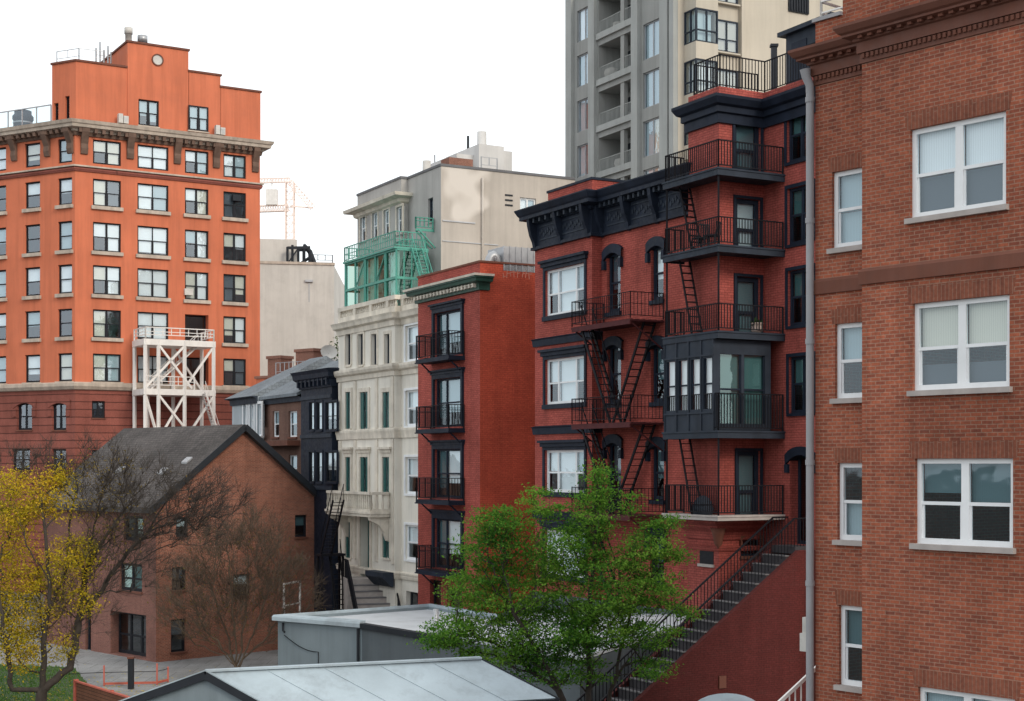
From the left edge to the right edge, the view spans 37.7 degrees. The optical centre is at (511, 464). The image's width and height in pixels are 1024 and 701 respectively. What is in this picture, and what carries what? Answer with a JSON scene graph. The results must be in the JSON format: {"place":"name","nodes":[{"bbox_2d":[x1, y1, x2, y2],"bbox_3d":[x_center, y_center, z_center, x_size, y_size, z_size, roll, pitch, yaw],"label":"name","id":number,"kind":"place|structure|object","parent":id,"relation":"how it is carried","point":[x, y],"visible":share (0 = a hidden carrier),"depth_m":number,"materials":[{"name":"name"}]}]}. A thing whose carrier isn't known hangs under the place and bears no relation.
{"place":"outdoors","nodes":[
{"label":"outdoors","id":0,"kind":"place"},
{"bbox_2d":[1,592,43,617],"bbox_3d":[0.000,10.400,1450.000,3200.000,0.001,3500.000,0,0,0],"label":"ground","id":1,"kind":"structure","parent":0,"point":[23,604],"depth_m":111.03,"materials":[{"name":"green plant"}]},
{"bbox_2d":[73,679,130,700],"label":"board fence","id":2,"kind":"object","parent":1,"relation":"on","point":[83,691],"visible":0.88,"depth_m":60.59,"materials":[{"name":"orange paint"}]},
{"bbox_2d":[132,326,218,427],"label":"exit stair tower","id":3,"kind":"structure","parent":1,"relation":"on","point":[146,391],"depth_m":121.10,"materials":[{"name":"white metal"}]},
{"bbox_2d":[36,424,316,661],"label":"gabled brick house","id":4,"kind":"structure","parent":1,"relation":"on","point":[246,451],"depth_m":83.11,"materials":[{"name":"brown brick"}]},
{"bbox_2d":[121,563,142,593],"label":"window","id":5,"kind":"structure","parent":4,"relation":"in","point":[136,591],"depth_m":80.94,"materials":[{"name":"grey glass"}]},
{"bbox_2d":[119,612,145,656],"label":"entrance door","id":6,"kind":"structure","parent":4,"relation":"in","point":[131,634],"depth_m":81.76,"materials":[{"name":"black paint"}]},
{"bbox_2d":[224,356,333,438],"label":"pale blue house","id":7,"kind":"structure","parent":1,"relation":"on","point":[248,406],"depth_m":96.15,"materials":[{"name":"white paint"}]},
{"bbox_2d":[260,177,315,239],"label":"tower crane","id":8,"kind":"object","parent":1,"relation":"on","point":[272,197],"visible":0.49,"depth_m":329.33,"materials":[{"name":"paint"}]},
{"bbox_2d":[259,360,337,473],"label":"brown house","id":9,"kind":"structure","parent":1,"relation":"on","point":[282,403],"depth_m":91.33,"materials":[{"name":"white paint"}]},
{"bbox_2d":[290,367,338,611],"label":"dark bay house","id":10,"kind":"structure","parent":1,"relation":"on","point":[318,388],"depth_m":85.19,"materials":[{"name":"black paint"}]},
{"bbox_2d":[324,400,338,431],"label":"window","id":11,"kind":"structure","parent":10,"relation":"in","point":[336,402],"depth_m":83.86,"materials":[{"name":"black paint"}]},
{"bbox_2d":[324,450,338,483],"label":"window","id":12,"kind":"structure","parent":10,"relation":"in","point":[336,452],"depth_m":83.90,"materials":[{"name":"black paint"}]},
{"bbox_2d":[343,559,400,609],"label":"front steps","id":13,"kind":"structure","parent":1,"relation":"on","point":[359,592],"depth_m":78.15,"materials":[{"name":"stone"}]},
{"bbox_2d":[272,604,496,665],"bbox_3d":[-3.399,8.225,63.161,8.509,4.350,11.830,0,0,-39],"label":"flat roofed annex","id":14,"kind":"object","parent":1,"relation":"on","point":[363,634],"visible":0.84,"depth_m":63.52,"materials":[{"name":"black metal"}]},
{"bbox_2d":[325,294,461,608],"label":"cream town house","id":15,"kind":"structure","parent":1,"relation":"on","point":[376,375],"depth_m":78.18,"materials":[{"name":"beige stone"}]},
{"bbox_2d":[340,447,352,490],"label":"window","id":16,"kind":"structure","parent":15,"relation":"in","point":[347,452],"depth_m":82.42,"materials":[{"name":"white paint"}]},
{"bbox_2d":[343,387,352,430],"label":"window","id":17,"kind":"structure","parent":15,"relation":"in","point":[347,397],"depth_m":82.42,"materials":[{"name":"white paint"}]},
{"bbox_2d":[354,447,370,491],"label":"window","id":18,"kind":"structure","parent":15,"relation":"in","point":[363,452],"depth_m":80.47,"materials":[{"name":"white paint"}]},
{"bbox_2d":[358,387,369,429],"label":"window","id":19,"kind":"structure","parent":15,"relation":"in","point":[366,391],"depth_m":80.47,"materials":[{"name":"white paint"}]},
{"bbox_2d":[358,516,371,575],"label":"front door","id":20,"kind":"structure","parent":15,"relation":"in","point":[359,518],"depth_m":80.75,"materials":[{"name":"wood"}]},
{"bbox_2d":[376,447,391,494],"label":"window","id":21,"kind":"structure","parent":15,"relation":"in","point":[384,452],"depth_m":78.01,"materials":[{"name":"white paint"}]},
{"bbox_2d":[380,387,389,427],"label":"window","id":22,"kind":"structure","parent":15,"relation":"in","point":[383,396],"depth_m":78.09,"materials":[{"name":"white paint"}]},
{"bbox_2d":[404,322,417,361],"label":"window","id":23,"kind":"structure","parent":15,"relation":"in","point":[414,328],"depth_m":76.37,"materials":[{"name":"white paint"}]},
{"bbox_2d":[404,387,417,427],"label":"window","id":24,"kind":"structure","parent":15,"relation":"in","point":[413,391],"depth_m":76.34,"materials":[{"name":"white paint"}]},
{"bbox_2d":[404,455,417,495],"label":"window","id":25,"kind":"structure","parent":15,"relation":"in","point":[413,458],"depth_m":76.34,"materials":[{"name":"white paint"}]},
{"bbox_2d":[404,522,417,562],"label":"window","id":26,"kind":"structure","parent":15,"relation":"in","point":[413,526],"depth_m":76.30,"materials":[{"name":"white paint"}]},
{"bbox_2d":[403,260,534,612],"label":"narrow red house","id":27,"kind":"structure","parent":1,"relation":"on","point":[484,310],"depth_m":69.67,"materials":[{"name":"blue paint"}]},
{"bbox_2d":[428,298,464,357],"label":"window","id":28,"kind":"structure","parent":27,"relation":"in","point":[450,320],"depth_m":71.59,"materials":[{"name":"black paint"}]},
{"bbox_2d":[428,367,464,427],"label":"window","id":29,"kind":"structure","parent":27,"relation":"in","point":[451,389],"depth_m":71.61,"materials":[{"name":"blue paint"}]},
{"bbox_2d":[429,509,464,569],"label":"window","id":30,"kind":"structure","parent":27,"relation":"in","point":[450,520],"depth_m":71.73,"materials":[{"name":"blue paint"}]},
{"bbox_2d":[430,440,464,497],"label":"window","id":31,"kind":"structure","parent":27,"relation":"in","point":[451,451],"depth_m":71.69,"materials":[{"name":"blue paint"}]},
{"bbox_2d":[485,246,534,272],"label":"roof plant","id":32,"kind":"object","parent":27,"relation":"on","point":[513,254],"visible":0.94,"depth_m":69.36,"materials":[{"name":"metal"}]},
{"bbox_2d":[406,458,709,700],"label":"green tree","id":33,"kind":"object","parent":1,"relation":"on","point":[573,625],"visible":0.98,"depth_m":43.60,"materials":[{"name":"green plant"}]},
{"bbox_2d":[576,516,814,700],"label":"stoop","id":34,"kind":"object","parent":1,"relation":"on","point":[743,638],"visible":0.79,"depth_m":49.70,"materials":[{"name":"stone"}]},
{"bbox_2d":[788,0,1023,700],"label":"brick apartment building","id":35,"kind":"structure","parent":1,"relation":"on","point":[915,287],"depth_m":26.22,"materials":[{"name":"brown brick"}]},
{"bbox_2d":[826,152,861,253],"bbox_3d":[6.395,-4.885,27.859,0.943,1.820,1.078,0,0,0],"label":"window","id":36,"kind":"structure","parent":35,"relation":"in","point":[847,226],"depth_m":28.15,"materials":[{"name":"white paint"}]},
{"bbox_2d":[829,306,861,403],"bbox_3d":[6.431,-2.042,27.815,0.927,1.780,1.057,0,0,0],"label":"window","id":37,"kind":"structure","parent":35,"relation":"in","point":[852,331],"depth_m":28.13,"materials":[{"name":"white paint"}]},
{"bbox_2d":[832,448,861,545],"bbox_3d":[6.464,0.589,27.775,0.918,1.815,1.046,0,0,0],"label":"window","id":38,"kind":"structure","parent":35,"relation":"in","point":[850,510],"depth_m":28.10,"materials":[{"name":"white paint"}]},
{"bbox_2d":[833,590,861,693],"bbox_3d":[6.482,3.278,27.753,0.909,1.870,1.036,0,0,0],"label":"window","id":39,"kind":"structure","parent":35,"relation":"in","point":[852,599],"depth_m":28.10,"materials":[{"name":"white paint"}]},
{"bbox_2d":[904,91,1011,224],"bbox_3d":[7.596,-5.181,25.516,0.290,1.954,2.124,0,0,-40],"label":"window","id":40,"kind":"structure","parent":35,"relation":"in","point":[960,193],"depth_m":25.53,"materials":[{"name":"glass"}]},
{"bbox_2d":[906,275,1015,395],"bbox_3d":[7.633,-2.156,25.471,0.290,1.917,2.136,0,0,-40],"label":"window","id":41,"kind":"structure","parent":35,"relation":"in","point":[945,323],"depth_m":25.48,"materials":[{"name":"white glass"}]},
{"bbox_2d":[909,440,1018,553],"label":"window","id":42,"kind":"structure","parent":35,"relation":"in","point":[991,461],"depth_m":25.42,"materials":[{"name":"white paint"}]},
{"bbox_2d":[912,668,1020,700],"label":"window","id":43,"kind":"structure","parent":35,"relation":"in","point":[1000,689],"depth_m":25.43,"materials":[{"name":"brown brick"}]},
{"bbox_2d":[0,663,86,700],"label":"lawn ground","id":44,"kind":"structure","parent":0,"point":[27,682],"depth_m":70.99,"materials":[{"name":"plant"}]},
{"bbox_2d":[0,425,265,700],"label":"yellow autumn tree","id":45,"kind":"object","parent":44,"relation":"on","point":[89,555],"visible":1,"depth_m":62.17,"materials":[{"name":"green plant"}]},
{"bbox_2d":[0,27,273,592],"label":"orange apartment building","id":46,"kind":"structure","parent":0,"point":[114,234],"depth_m":122.98,"materials":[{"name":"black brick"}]},
{"bbox_2d":[12,395,35,430],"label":"window","id":47,"kind":"structure","parent":46,"relation":"in","point":[22,401],"depth_m":122.79,"materials":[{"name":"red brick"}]},
{"bbox_2d":[22,267,40,299],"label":"window","id":48,"kind":"structure","parent":46,"relation":"in","point":[32,274],"depth_m":122.40,"materials":[{"name":"grey glass"}]},
{"bbox_2d":[22,311,40,342],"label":"window","id":49,"kind":"structure","parent":46,"relation":"in","point":[32,317],"depth_m":122.43,"materials":[{"name":"grey glass"}]},
{"bbox_2d":[22,355,40,383],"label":"window","id":50,"kind":"structure","parent":46,"relation":"in","point":[32,361],"depth_m":122.49,"materials":[{"name":"white glass"}]},
{"bbox_2d":[47,395,69,430],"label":"window","id":51,"kind":"structure","parent":46,"relation":"in","point":[56,400],"depth_m":121.01,"materials":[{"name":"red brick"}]},
{"bbox_2d":[55,221,72,254],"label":"window","id":52,"kind":"structure","parent":46,"relation":"in","point":[65,228],"depth_m":120.74,"materials":[{"name":"glass"}]},
{"bbox_2d":[55,264,72,297],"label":"window","id":53,"kind":"structure","parent":46,"relation":"in","point":[65,271],"depth_m":120.74,"materials":[{"name":"white glass"}]},
{"bbox_2d":[55,353,72,382],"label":"window","id":54,"kind":"structure","parent":46,"relation":"in","point":[65,359],"depth_m":120.80,"materials":[{"name":"grey glass"}]},
{"bbox_2d":[93,140,120,165],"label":"window","id":55,"kind":"structure","parent":46,"relation":"in","point":[112,150],"depth_m":121.63,"materials":[{"name":"white glass"}]},
{"bbox_2d":[91,179,123,211],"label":"window","id":56,"kind":"structure","parent":46,"relation":"in","point":[106,193],"depth_m":121.42,"materials":[{"name":"glass"}]},
{"bbox_2d":[91,222,123,255],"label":"window","id":57,"kind":"structure","parent":46,"relation":"in","point":[111,232],"depth_m":121.51,"materials":[{"name":"glass"}]},
{"bbox_2d":[91,265,123,298],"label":"window","id":58,"kind":"structure","parent":46,"relation":"in","point":[111,275],"depth_m":121.51,"materials":[{"name":"grey glass"}]},
{"bbox_2d":[91,309,123,341],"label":"window","id":59,"kind":"structure","parent":46,"relation":"in","point":[100,317],"depth_m":121.36,"materials":[{"name":"white glass"}]},
{"bbox_2d":[91,354,123,383],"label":"window","id":60,"kind":"structure","parent":46,"relation":"in","point":[106,367],"depth_m":121.48,"materials":[{"name":"grey glass"}]},
{"bbox_2d":[138,99,159,127],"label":"window","id":61,"kind":"structure","parent":46,"relation":"in","point":[147,108],"depth_m":123.33,"materials":[{"name":"grey glass"}]},
{"bbox_2d":[136,312,167,339],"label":"window","id":62,"kind":"structure","parent":46,"relation":"in","point":[150,319],"depth_m":123.46,"materials":[{"name":"white glass"}]},
{"bbox_2d":[137,145,167,170],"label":"window","id":63,"kind":"structure","parent":46,"relation":"in","point":[156,158],"depth_m":123.42,"materials":[{"name":"white glass"}]},
{"bbox_2d":[136,355,169,384],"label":"window","id":64,"kind":"structure","parent":46,"relation":"in","point":[152,359],"depth_m":123.42,"materials":[{"name":"grey glass"}]},
{"bbox_2d":[136,183,170,215],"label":"window","id":65,"kind":"structure","parent":46,"relation":"in","point":[151,199],"depth_m":123.36,"materials":[{"name":"glass"}]},
{"bbox_2d":[136,226,170,259],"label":"window","id":66,"kind":"structure","parent":46,"relation":"in","point":[152,240],"depth_m":123.36,"materials":[{"name":"white glass"}]},
{"bbox_2d":[136,268,170,301],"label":"window","id":67,"kind":"structure","parent":46,"relation":"in","point":[152,284],"depth_m":123.36,"materials":[{"name":"grey glass"}]},
{"bbox_2d":[185,150,207,174],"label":"window","id":68,"kind":"structure","parent":46,"relation":"in","point":[200,159],"depth_m":125.46,"materials":[{"name":"grey glass"}]},
{"bbox_2d":[183,188,210,218],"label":"window","id":69,"kind":"structure","parent":46,"relation":"in","point":[199,196],"depth_m":125.37,"materials":[{"name":"glass"}]},
{"bbox_2d":[183,230,210,262],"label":"window","id":70,"kind":"structure","parent":46,"relation":"in","point":[200,238],"depth_m":125.37,"materials":[{"name":"grey glass"}]},
{"bbox_2d":[183,271,210,303],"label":"window","id":71,"kind":"structure","parent":46,"relation":"in","point":[197,281],"depth_m":125.34,"materials":[{"name":"white glass"}]},
{"bbox_2d":[188,105,209,133],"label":"window","id":72,"kind":"structure","parent":46,"relation":"in","point":[197,115],"depth_m":125.12,"materials":[{"name":"glass"}]},
{"bbox_2d":[223,154,244,178],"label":"window","id":73,"kind":"structure","parent":46,"relation":"in","point":[233,165],"depth_m":126.97,"materials":[{"name":"clear glass"}]},
{"bbox_2d":[222,191,248,221],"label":"window","id":74,"kind":"structure","parent":46,"relation":"in","point":[229,207],"depth_m":126.88,"materials":[{"name":"black glass"}]},
{"bbox_2d":[222,233,248,264],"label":"window","id":75,"kind":"structure","parent":46,"relation":"in","point":[230,240],"depth_m":126.97,"materials":[{"name":"grey glass"}]},
{"bbox_2d":[222,274,248,305],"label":"window","id":76,"kind":"structure","parent":46,"relation":"in","point":[233,285],"depth_m":126.94,"materials":[{"name":"grey glass"}]},
{"bbox_2d":[222,316,248,346],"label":"window","id":77,"kind":"structure","parent":46,"relation":"in","point":[232,326],"depth_m":126.97,"materials":[{"name":"white glass"}]},
{"bbox_2d":[222,358,248,386],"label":"window","id":78,"kind":"structure","parent":46,"relation":"in","point":[237,366],"depth_m":127.06,"materials":[{"name":"grey glass"}]},
{"bbox_2d":[0,617,277,695],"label":"pavement","id":79,"kind":"structure","parent":0,"point":[118,665],"depth_m":78.14,"materials":[{"name":"concrete"}]},
{"bbox_2d":[142,497,329,667],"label":"bare tree","id":80,"kind":"object","parent":79,"relation":"on","point":[240,536],"visible":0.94,"depth_m":74.66,"materials":[{"name":"brown plant"}]},
{"bbox_2d":[316,484,345,611],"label":"outside stair","id":81,"kind":"object","parent":79,"relation":"on","point":[330,554],"visible":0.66,"depth_m":79.87,"materials":[{"name":"black metal"}]},
{"bbox_2d":[0,0,564,305],"label":"sky","id":82,"kind":"structure","parent":0,"point":[355,96],"materials":[{"name":"white"}]},
{"bbox_2d":[254,348,334,383],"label":"brick block","id":83,"kind":"structure","parent":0,"point":[277,364],"depth_m":117.59,"materials":[{"name":"brick"}]},
{"bbox_2d":[260,239,343,375],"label":"pale concrete block","id":84,"kind":"structure","parent":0,"point":[301,302],"depth_m":171.36,"materials":[{"name":"concrete"}]},
{"bbox_2d":[120,656,559,700],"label":"foreground shed","id":85,"kind":"structure","parent":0,"point":[476,678],"depth_m":37.12,"materials":[{"name":"grey metal"}]},
{"bbox_2d":[343,131,574,306],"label":"grey beige building","id":86,"kind":"structure","parent":0,"point":[457,209],"depth_m":97.25,"materials":[{"name":"white paint"}]},
{"bbox_2d":[462,592,688,700],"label":"lean to extension","id":87,"kind":"object","parent":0,"point":[575,692],"visible":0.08,"depth_m":51.99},
{"bbox_2d":[514,162,691,609],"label":"red row house","id":88,"kind":"structure","parent":0,"point":[598,245],"depth_m":59.29,"materials":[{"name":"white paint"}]},
{"bbox_2d":[537,251,588,321],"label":"window","id":89,"kind":"structure","parent":88,"relation":"in","point":[574,278],"depth_m":61.99,"materials":[{"name":"white glass"}]},
{"bbox_2d":[537,344,588,409],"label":"window","id":90,"kind":"structure","parent":88,"relation":"in","point":[574,369],"depth_m":61.91,"materials":[{"name":"white glass"}]},
{"bbox_2d":[537,439,588,497],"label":"window","id":91,"kind":"structure","parent":88,"relation":"in","point":[569,455],"depth_m":62.02,"materials":[{"name":"white paint"}]},
{"bbox_2d":[537,519,589,582],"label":"window","id":92,"kind":"structure","parent":88,"relation":"in","point":[554,524],"depth_m":62.29,"materials":[{"name":"grey glass"}]},
{"bbox_2d":[601,244,622,316],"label":"window","id":93,"kind":"structure","parent":88,"relation":"in","point":[610,251],"depth_m":59.58,"materials":[{"name":"black paint"}]},
{"bbox_2d":[602,336,623,406],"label":"window","id":94,"kind":"structure","parent":88,"relation":"in","point":[611,342],"depth_m":59.55,"materials":[{"name":"black paint"}]},
{"bbox_2d":[602,434,623,508],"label":"window","id":95,"kind":"structure","parent":88,"relation":"in","point":[611,440],"depth_m":59.51,"materials":[{"name":"blue paint"}]},
{"bbox_2d":[645,335,663,406],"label":"window","id":96,"kind":"structure","parent":88,"relation":"in","point":[658,339],"depth_m":56.90,"materials":[{"name":"blue paint"}]},
{"bbox_2d":[645,236,664,304],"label":"window","id":97,"kind":"structure","parent":88,"relation":"in","point":[655,243],"depth_m":56.90,"materials":[{"name":"blue paint"}]},
{"bbox_2d":[645,437,665,504],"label":"window","id":98,"kind":"structure","parent":88,"relation":"in","point":[659,441],"depth_m":56.90,"materials":[{"name":"black paint"}]},
{"bbox_2d":[565,0,842,181],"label":"residential tower","id":99,"kind":"structure","parent":0,"point":[629,75],"depth_m":98.70,"materials":[{"name":"concrete"}]},
{"bbox_2d":[645,117,658,156],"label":"window","id":100,"kind":"structure","parent":99,"relation":"in","point":[652,125],"depth_m":97.97,"materials":[{"name":"glass"}]},
{"bbox_2d":[645,68,658,107],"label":"window","id":101,"kind":"structure","parent":99,"relation":"in","point":[652,76],"depth_m":97.97,"materials":[{"name":"glass"}]},
{"bbox_2d":[645,19,658,59],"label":"window","id":102,"kind":"structure","parent":99,"relation":"in","point":[653,27],"depth_m":97.97,"materials":[{"name":"glass"}]},
{"bbox_2d":[662,12,833,619],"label":"red tower house","id":103,"kind":"structure","parent":0,"point":[738,421],"depth_m":52.64,"materials":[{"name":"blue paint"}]},
{"bbox_2d":[732,124,763,171],"bbox_3d":[8.240,-11.325,53.271,1.349,2.028,0.685,0,0,-24],"label":"door","id":104,"kind":"structure","parent":103,"relation":"in","point":[739,133],"depth_m":53.29,"materials":[{"name":"black paint"}]},
{"bbox_2d":[733,194,762,246],"bbox_3d":[8.244,-8.523,53.273,1.282,1.975,0.646,0,0,-26],"label":"door","id":105,"kind":"structure","parent":103,"relation":"in","point":[742,208],"depth_m":53.28,"materials":[{"name":"black paint"}]},
{"bbox_2d":[734,273,762,332],"bbox_3d":[8.251,-5.622,53.278,1.260,2.258,0.633,0,0,-26],"label":"door","id":106,"kind":"structure","parent":103,"relation":"in","point":[745,288],"depth_m":53.28,"materials":[{"name":"black paint"}]},
{"bbox_2d":[735,448,762,514],"bbox_3d":[8.266,0.693,53.286,1.215,2.577,0.606,0,0,-27],"label":"door","id":107,"kind":"structure","parent":103,"relation":"in","point":[746,459],"depth_m":53.31,"materials":[{"name":"blue paint"}]},
{"bbox_2d":[784,116,805,166],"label":"window","id":108,"kind":"structure","parent":103,"relation":"in","point":[799,122],"depth_m":52.18,"materials":[{"name":"black paint"}]},
{"bbox_2d":[784,179,814,248],"bbox_3d":[10.093,-8.636,51.753,0.549,2.183,1.599,0,0,-29],"label":"window","id":109,"kind":"structure","parent":103,"relation":"in","point":[799,193],"depth_m":52.08,"materials":[{"name":"black paint"}]},
{"bbox_2d":[784,446,814,543],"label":"entrance door","id":110,"kind":"structure","parent":103,"relation":"in","point":[795,453],"depth_m":52.17,"materials":[{"name":"black paint"}]},
{"bbox_2d":[785,263,814,329],"bbox_3d":[10.097,-5.794,51.740,0.543,2.148,1.572,0,0,-29],"label":"window","id":111,"kind":"structure","parent":103,"relation":"in","point":[799,274],"depth_m":52.10,"materials":[{"name":"blue paint"}]},
{"bbox_2d":[786,351,814,416],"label":"window","id":112,"kind":"structure","parent":103,"relation":"in","point":[800,361],"depth_m":52.04,"materials":[{"name":"blue paint"}]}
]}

